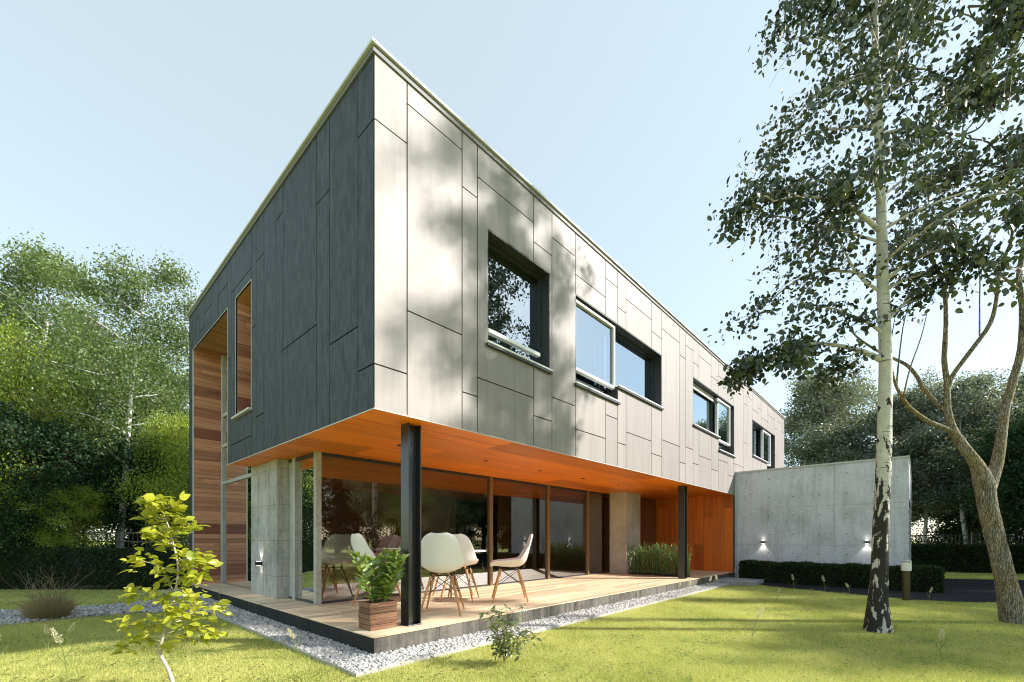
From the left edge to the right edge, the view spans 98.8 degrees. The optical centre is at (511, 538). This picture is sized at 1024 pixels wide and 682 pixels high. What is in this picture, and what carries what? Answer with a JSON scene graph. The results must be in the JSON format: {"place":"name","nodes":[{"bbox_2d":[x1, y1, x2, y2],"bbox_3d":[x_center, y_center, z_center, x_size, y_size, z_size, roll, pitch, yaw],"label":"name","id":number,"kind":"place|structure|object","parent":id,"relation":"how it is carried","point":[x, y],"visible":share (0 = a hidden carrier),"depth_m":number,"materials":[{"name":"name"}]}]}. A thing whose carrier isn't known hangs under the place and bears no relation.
{"place":"outdoors","nodes":[
{"label":"outdoors","id":0,"kind":"place"},
{"bbox_2d":[160,589,372,662],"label":"gravel","id":1,"kind":"structure","parent":0,"point":[328,649],"depth_m":5.47,"materials":[{"name":"grey gravel"}]},
{"bbox_2d":[333,600,648,675],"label":"gravel","id":2,"kind":"structure","parent":0,"point":[363,663],"depth_m":5.08,"materials":[{"name":"grey gravel"}]},
{"bbox_2d":[0,542,1023,681],"bbox_3d":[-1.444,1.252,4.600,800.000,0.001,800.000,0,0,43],"label":"ground","id":3,"kind":"structure","parent":0,"point":[698,596],"depth_m":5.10,"materials":[{"name":"green plant"}]},
{"bbox_2d":[39,624,52,651],"bbox_3d":[-5.114,1.093,4.833,0.150,0.317,0.076,0,0,-33],"label":"grass stalk","id":4,"kind":"object","parent":3,"relation":"on","point":[47,630],"depth_m":4.83,"materials":[{"name":"plant"}]},
{"bbox_2d":[0,280,97,406],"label":"birch tree","id":5,"kind":"object","parent":3,"relation":"on","point":[22,323],"visible":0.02,"depth_m":15.16,"materials":[{"name":"green plant"}]},
{"bbox_2d":[0,299,105,546],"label":"bushy tree","id":6,"kind":"object","parent":3,"relation":"on","point":[19,381],"visible":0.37,"depth_m":11.81,"materials":[{"name":"green plant"}]},
{"bbox_2d":[49,627,76,670],"bbox_3d":[-4.141,1.026,4.046,0.083,0.453,0.186,0,0,27],"label":"grass stalk","id":7,"kind":"object","parent":3,"relation":"on","point":[54,632],"depth_m":4.02,"materials":[{"name":"beige plant"}]},
{"bbox_2d":[6,479,122,550],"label":"bushy tree","id":8,"kind":"object","parent":3,"relation":"on","point":[80,509],"visible":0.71,"depth_m":11.40,"materials":[{"name":"green plant"}]},
{"bbox_2d":[0,395,129,557],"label":"evergreen tree","id":9,"kind":"object","parent":3,"relation":"on","point":[65,470],"visible":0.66,"depth_m":11.28,"materials":[{"name":"green plant"}]},
{"bbox_2d":[60,622,76,646],"bbox_3d":[-5.044,1.099,4.980,0.165,0.306,0.083,0,0,-32],"label":"grass stalk","id":10,"kind":"object","parent":3,"relation":"on","point":[72,627],"depth_m":5.00,"materials":[{"name":"green plant"}]},
{"bbox_2d":[24,402,128,547],"bbox_3d":[-16.173,-2.174,16.520,5.680,6.865,5.516,0,0,1],"label":"evergreen tree","id":11,"kind":"object","parent":3,"relation":"on","point":[91,476],"visible":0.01,"depth_m":16.43,"materials":[{"name":"green plant"}]},
{"bbox_2d":[0,227,167,470],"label":"birch tree","id":12,"kind":"object","parent":3,"relation":"on","point":[25,278],"visible":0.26,"depth_m":13.71,"materials":[{"name":"green plant"}]},
{"bbox_2d":[4,328,163,484],"bbox_3d":[-18.021,-3.653,17.999,6.575,9.832,6.867,0,0,-17],"label":"birch tree","id":13,"kind":"object","parent":3,"relation":"on","point":[110,381],"depth_m":17.38,"materials":[{"name":"green plant"}]},
{"bbox_2d":[0,546,188,589],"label":"clipped hedge","id":14,"kind":"object","parent":3,"relation":"on","point":[106,565],"visible":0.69,"depth_m":10.80,"materials":[{"name":"green plant"}]},
{"bbox_2d":[1,529,188,551],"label":"picket fence","id":15,"kind":"object","parent":3,"relation":"on","point":[124,541],"visible":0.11,"depth_m":11.74,"materials":[{"name":"metal"}]},
{"bbox_2d":[0,243,202,547],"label":"birch tree","id":16,"kind":"object","parent":3,"relation":"on","point":[107,376],"visible":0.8,"depth_m":12.18,"materials":[{"name":"green plant"}]},
{"bbox_2d":[0,598,211,625],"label":"gravel","id":17,"kind":"structure","parent":3,"relation":"on","point":[149,606],"depth_m":7.37,"materials":[{"name":"grey gravel"}]},
{"bbox_2d":[0,567,115,624],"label":"dry bush","id":18,"kind":"object","parent":17,"relation":"on","point":[53,607],"visible":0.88,"depth_m":6.70,"materials":[{"name":"plant"}]},
{"bbox_2d":[7,612,209,624],"bbox_3d":[-7.976,1.246,6.321,5.714,0.001,2.891,0,0,-43],"label":"edging strip","id":19,"kind":"object","parent":3,"relation":"on","point":[88,616],"visible":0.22,"depth_m":7.03,"materials":[{"name":"metal"}]},
{"bbox_2d":[50,353,188,506],"bbox_3d":[-13.046,-3.008,16.440,5.961,8.526,5.535,0,0,-16],"label":"birch tree","id":20,"kind":"object","parent":3,"relation":"on","point":[185,387],"visible":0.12,"depth_m":16.05,"materials":[{"name":"green plant"}]},
{"bbox_2d":[72,386,188,545],"bbox_3d":[-13.248,-2.284,17.227,6.960,7.087,7.166,0,0,34],"label":"evergreen tree","id":21,"kind":"object","parent":3,"relation":"on","point":[94,478],"depth_m":15.79,"materials":[{"name":"green plant"}]},
{"bbox_2d":[77,421,188,547],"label":"evergreen tree","id":22,"kind":"object","parent":3,"relation":"on","point":[137,526],"visible":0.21,"depth_m":12.52,"materials":[{"name":"green plant"}]},
{"bbox_2d":[102,406,188,547],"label":"bushy tree","id":23,"kind":"object","parent":3,"relation":"on","point":[169,428],"visible":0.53,"depth_m":12.06,"materials":[{"name":"green plant"}]},
{"bbox_2d":[115,382,188,543],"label":"birch tree","id":24,"kind":"object","parent":3,"relation":"on","point":[179,406],"visible":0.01,"depth_m":18.52,"materials":[{"name":"green plant"}]},
{"bbox_2d":[102,491,233,681],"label":"young tree","id":25,"kind":"object","parent":3,"relation":"on","point":[172,610],"visible":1,"depth_m":3.49,"materials":[{"name":"green plant"}]},
{"bbox_2d":[287,628,300,655],"bbox_3d":[-2.288,1.089,4.633,0.088,0.325,0.176,0,0,15],"label":"grass stalk","id":26,"kind":"object","parent":3,"relation":"on","point":[290,634],"depth_m":4.59,"materials":[{"name":"beige plant"}]},
{"bbox_2d":[212,585,723,676],"bbox_3d":[0.351,1.234,9.375,4.765,0.035,10.345,0,0,43],"label":"edging strip","id":27,"kind":"object","parent":3,"relation":"on","point":[326,662],"visible":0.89,"depth_m":5.05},
{"bbox_2d":[186,37,784,653],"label":"modern house","id":28,"kind":"structure","parent":3,"relation":"on","point":[418,311],"depth_m":7.00,"materials":[{"name":"stone"}]},
{"bbox_2d":[231,283,251,419],"bbox_3d":[-4.326,-3.196,7.796,0.930,2.165,0.910,0,0,43],"label":"slit window","id":29,"kind":"structure","parent":28,"relation":"in","point":[244,300],"depth_m":7.86,"materials":[{"name":"brown wood"}]},
{"bbox_2d":[255,561,261,565],"bbox_3d":[-4.609,0.452,7.984,0.100,0.076,0.090,0,0,43],"label":"wall lamp","id":30,"kind":"object","parent":28,"relation":"attached to","point":[258,563],"visible":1,"depth_m":7.95,"materials":[{"name":"black metal"}]},
{"bbox_2d":[322,563,356,591],"bbox_3d":[-3.476,0.622,8.814,1.200,0.828,1.200,0,0,43],"label":"round table","id":31,"kind":"object","parent":28,"relation":"on","point":[343,575],"visible":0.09,"depth_m":8.81,"materials":[{"name":"brown wood"}]},
{"bbox_2d":[322,534,357,599],"bbox_3d":[-3.078,0.477,7.793,0.636,1.117,0.724,0,0,-30],"label":"shell chair","id":32,"kind":"object","parent":28,"relation":"on","point":[336,549],"visible":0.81,"depth_m":7.55,"materials":[{"name":"white plastic"}]},
{"bbox_2d":[351,533,400,605],"bbox_3d":[-2.082,0.477,6.744,0.724,1.117,0.636,0,0,-44],"label":"shell chair","id":33,"kind":"object","parent":28,"relation":"on","point":[359,543],"visible":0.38,"depth_m":6.48,"materials":[{"name":"white plastic"}]},
{"bbox_2d":[348,546,409,630],"bbox_3d":[-1.540,0.556,5.015,0.483,0.947,0.702,0,0,43],"label":"potted plant","id":34,"kind":"object","parent":28,"relation":"on","point":[375,613],"visible":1,"depth_m":5.04,"materials":[{"name":"green plant"}]},
{"bbox_2d":[364,535,397,588],"bbox_3d":[-2.723,0.477,9.024,0.724,1.117,0.635,0,0,-29],"label":"shell chair","id":35,"kind":"object","parent":28,"relation":"on","point":[392,544],"visible":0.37,"depth_m":9.27,"materials":[{"name":"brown plastic"}]},
{"bbox_2d":[421,532,464,615],"bbox_3d":[-0.968,0.477,6.112,0.636,1.117,0.724,0,0,-2],"label":"shell chair","id":36,"kind":"object","parent":28,"relation":"on","point":[441,552],"visible":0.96,"depth_m":5.86,"materials":[{"name":"white plastic"}]},
{"bbox_2d":[432,549,485,597],"bbox_3d":[-1.070,0.622,7.956,1.200,0.828,1.200,0,0,43],"label":"round table","id":37,"kind":"object","parent":28,"relation":"on","point":[453,577],"visible":0.28,"depth_m":7.93,"materials":[{"name":"white plastic"}]},
{"bbox_2d":[439,534,479,601],"bbox_3d":[-0.883,0.477,7.390,0.636,1.117,0.724,0,0,6],"label":"shell chair","id":38,"kind":"object","parent":28,"relation":"on","point":[467,550],"visible":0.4,"depth_m":7.16,"materials":[{"name":"white plastic"}]},
{"bbox_2d":[490,534,532,601],"bbox_3d":[-0.006,0.477,7.391,0.724,1.117,0.636,0,0,-4],"label":"shell chair","id":39,"kind":"object","parent":28,"relation":"on","point":[520,559],"visible":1,"depth_m":7.22,"materials":[{"name":"white plastic"}]},
{"bbox_2d":[486,228,552,374],"bbox_3d":[0.029,-3.333,6.397,0.370,1.570,1.400,0,0,43],"label":"window","id":40,"kind":"structure","parent":28,"relation":"in","point":[518,288],"depth_m":6.49,"materials":[{"name":"glass"}]},
{"bbox_2d":[574,294,663,410],"bbox_3d":[2.094,-3.318,8.635,0.370,1.540,3.410,0,0,43],"label":"window","id":41,"kind":"structure","parent":28,"relation":"in","point":[609,358],"depth_m":8.33,"materials":[{"name":"glass"}]},
{"bbox_2d":[627,542,691,576],"bbox_3d":[4.162,0.548,12.395,1.856,0.968,0.694,0,0,43],"label":"bamboo hedge","id":42,"kind":"object","parent":28,"relation":"on","point":[655,565],"visible":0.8,"depth_m":12.33,"materials":[{"name":"plant"}]},
{"bbox_2d":[693,377,735,457],"bbox_3d":[5.657,-3.313,12.498,0.370,1.610,3.460,0,0,43],"label":"window","id":43,"kind":"structure","parent":28,"relation":"in","point":[717,420],"depth_m":12.68,"materials":[{"name":"glass"}]},
{"bbox_2d":[752,419,774,468],"bbox_3d":[9.318,-3.318,16.467,0.370,1.620,3.340,0,0,43],"label":"window","id":44,"kind":"structure","parent":28,"relation":"in","point":[763,441],"depth_m":16.62,"materials":[{"name":"glass"}]},
{"bbox_2d":[478,602,541,661],"bbox_3d":[-0.042,0.943,4.344,0.467,0.622,0.718,0,0,-32],"label":"leafy shrub","id":45,"kind":"object","parent":3,"relation":"on","point":[501,647],"visible":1,"depth_m":4.35,"materials":[{"name":"green plant"}]},
{"bbox_2d":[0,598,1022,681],"bbox_3d":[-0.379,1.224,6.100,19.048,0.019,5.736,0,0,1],"label":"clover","id":46,"kind":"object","parent":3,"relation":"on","point":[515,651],"visible":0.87,"depth_m":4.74,"materials":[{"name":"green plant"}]},
{"bbox_2d":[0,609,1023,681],"bbox_3d":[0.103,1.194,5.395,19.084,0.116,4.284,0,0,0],"label":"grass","id":47,"kind":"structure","parent":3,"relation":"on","point":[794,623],"depth_m":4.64,"materials":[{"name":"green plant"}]},
{"bbox_2d":[0,579,1023,681],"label":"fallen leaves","id":48,"kind":"object","parent":3,"relation":"on","point":[544,654],"visible":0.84,"depth_m":4.53,"materials":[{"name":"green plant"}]},
{"bbox_2d":[713,577,763,585],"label":"step slab","id":49,"kind":"structure","parent":3,"relation":"on","point":[742,581],"depth_m":11.99,"materials":[{"name":"concrete"}]},
{"bbox_2d":[752,606,763,635],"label":"grass stalk","id":50,"kind":"object","parent":3,"relation":"on","point":[760,613],"depth_m":5.26,"materials":[{"name":"plant"}]},
{"bbox_2d":[735,455,911,577],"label":"concrete wall","id":51,"kind":"structure","parent":3,"relation":"on","point":[820,513],"depth_m":12.30,"materials":[{"name":"concrete"}]},
{"bbox_2d":[784,399,875,466],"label":"birch tree","id":52,"kind":"object","parent":3,"relation":"on","point":[791,453],"visible":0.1,"depth_m":25.35,"materials":[{"name":"green plant"}]},
{"bbox_2d":[737,559,945,592],"bbox_3d":[8.463,0.950,11.684,4.393,0.704,0.821,0,0,43],"label":"clipped hedge","id":53,"kind":"object","parent":3,"relation":"on","point":[925,578],"visible":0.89,"depth_m":11.41,"materials":[{"name":"green plant"}]},
{"bbox_2d":[779,355,908,465],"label":"birch tree","id":54,"kind":"object","parent":3,"relation":"on","point":[811,396],"visible":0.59,"depth_m":23.78,"materials":[{"name":"green plant"}]},
{"bbox_2d":[785,372,926,489],"bbox_3d":[20.458,-4.554,26.049,8.128,11.638,7.783,0,0,-42],"label":"birch tree","id":55,"kind":"object","parent":3,"relation":"on","point":[875,398],"visible":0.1,"depth_m":24.84,"materials":[{"name":"green plant"}]},
{"bbox_2d":[703,0,1023,633],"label":"birch tree","id":56,"kind":"object","parent":3,"relation":"on","point":[793,353],"visible":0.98,"depth_m":5.82,"materials":[{"name":"green plant"}]},
{"bbox_2d":[844,377,956,512],"bbox_3d":[20.908,-3.701,24.149,6.130,9.933,5.492,0,0,36],"label":"birch tree","id":57,"kind":"object","parent":3,"relation":"on","point":[898,404],"visible":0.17,"depth_m":23.17,"materials":[{"name":"green plant"}]},
{"bbox_2d":[901,560,911,600],"bbox_3d":[8.033,0.847,8.946,0.168,0.810,0.168,0,0,43],"label":"bollard lamp","id":58,"kind":"object","parent":3,"relation":"on","point":[906,567],"visible":0.98,"depth_m":8.89,"materials":[{"name":"brown metal"}]},
{"bbox_2d":[911,492,945,543],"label":"evergreen tree","id":59,"kind":"object","parent":3,"relation":"on","point":[913,523],"depth_m":29.05,"materials":[{"name":"green plant"}]},
{"bbox_2d":[841,0,1023,623],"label":"leaning tree","id":60,"kind":"object","parent":3,"relation":"on","point":[1009,594],"visible":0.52,"depth_m":6.45,"materials":[{"name":"green plant"}]},
{"bbox_2d":[851,394,1015,543],"bbox_3d":[21.118,-3.353,22.520,6.446,9.230,6.173,0,0,44],"label":"birch tree","id":61,"kind":"object","parent":3,"relation":"on","point":[927,503],"visible":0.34,"depth_m":21.85,"materials":[{"name":"green plant"}]},
{"bbox_2d":[934,628,946,655],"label":"grass stalk","id":62,"kind":"object","parent":3,"relation":"on","point":[942,636],"depth_m":4.60,"materials":[{"name":"plant"}]},
{"bbox_2d":[914,456,985,543],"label":"evergreen tree","id":63,"kind":"object","parent":3,"relation":"on","point":[954,529],"visible":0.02,"depth_m":28.06,"materials":[{"name":"green plant"}]},
{"bbox_2d":[895,366,1023,543],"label":"birch tree","id":64,"kind":"object","parent":3,"relation":"on","point":[973,386],"visible":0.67,"depth_m":21.10,"materials":[{"name":"green plant"}]},
{"bbox_2d":[898,409,1020,543],"bbox_3d":[27.069,-3.500,26.256,9.352,9.523,9.629,0,0,10],"label":"evergreen tree","id":65,"kind":"object","parent":3,"relation":"on","point":[959,530],"visible":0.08,"depth_m":25.77,"materials":[{"name":"green plant"}]},
{"bbox_2d":[911,543,1023,573],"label":"clipped hedge","id":66,"kind":"object","parent":3,"relation":"on","point":[963,558],"visible":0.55,"depth_m":16.20,"materials":[{"name":"green plant"}]},
{"bbox_2d":[911,533,1023,543],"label":"picket fence","id":67,"kind":"object","parent":3,"relation":"on","point":[972,535],"visible":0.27,"depth_m":16.94,"materials":[{"name":"metal"}]},
{"bbox_2d":[919,406,1023,546],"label":"evergreen tree","id":68,"kind":"object","parent":3,"relation":"on","point":[1010,490],"visible":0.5,"depth_m":17.39,"materials":[{"name":"green plant"}]},
{"bbox_2d":[933,379,1023,521],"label":"birch tree","id":69,"kind":"object","parent":3,"relation":"on","point":[1017,396],"visible":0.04,"depth_m":21.72,"materials":[{"name":"green plant"}]},
{"bbox_2d":[972,396,1023,537],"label":"evergreen tree","id":70,"kind":"object","parent":3,"relation":"on","point":[1015,412],"visible":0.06,"depth_m":19.40,"materials":[{"name":"green plant"}]},
{"bbox_2d":[992,367,1023,428],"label":"birch tree","id":71,"kind":"object","parent":3,"relation":"on","point":[1020,378],"visible":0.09,"depth_m":22.39,"materials":[{"name":"green plant"}]},
{"bbox_2d":[995,369,1023,537],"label":"evergreen tree","id":72,"kind":"object","parent":3,"relation":"on","point":[1016,444],"visible":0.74,"depth_m":16.37,"materials":[{"name":"green plant"}]},
{"bbox_2d":[1010,478,1023,526],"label":"evergreen tree","id":73,"kind":"object","parent":3,"relation":"on","point":[1016,508],"visible":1,"depth_m":12.32,"materials":[{"name":"green plant"}]},
{"bbox_2d":[0,571,1023,599],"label":"grass","id":74,"kind":"structure","parent":0,"point":[714,592],"depth_m":9.97,"materials":[{"name":"green plant"}]},
{"bbox_2d":[0,0,1023,540],"label":"sky","id":75,"kind":"structure","parent":0,"point":[144,126],"materials":[{"name":"blue"}]},
{"bbox_2d":[630,582,728,602],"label":"gravel","id":76,"kind":"structure","parent":0,"point":[658,597],"depth_m":9.82,"materials":[{"name":"grey gravel"}]},
{"bbox_2d":[758,579,1023,601],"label":"driveway","id":77,"kind":"structure","parent":0,"point":[982,590],"depth_m":10.50,"materials":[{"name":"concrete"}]},
{"bbox_2d":[933,512,956,542],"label":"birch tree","id":78,"kind":"object","parent":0,"point":[942,521],"depth_m":28.76,"materials":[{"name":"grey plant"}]}
]}

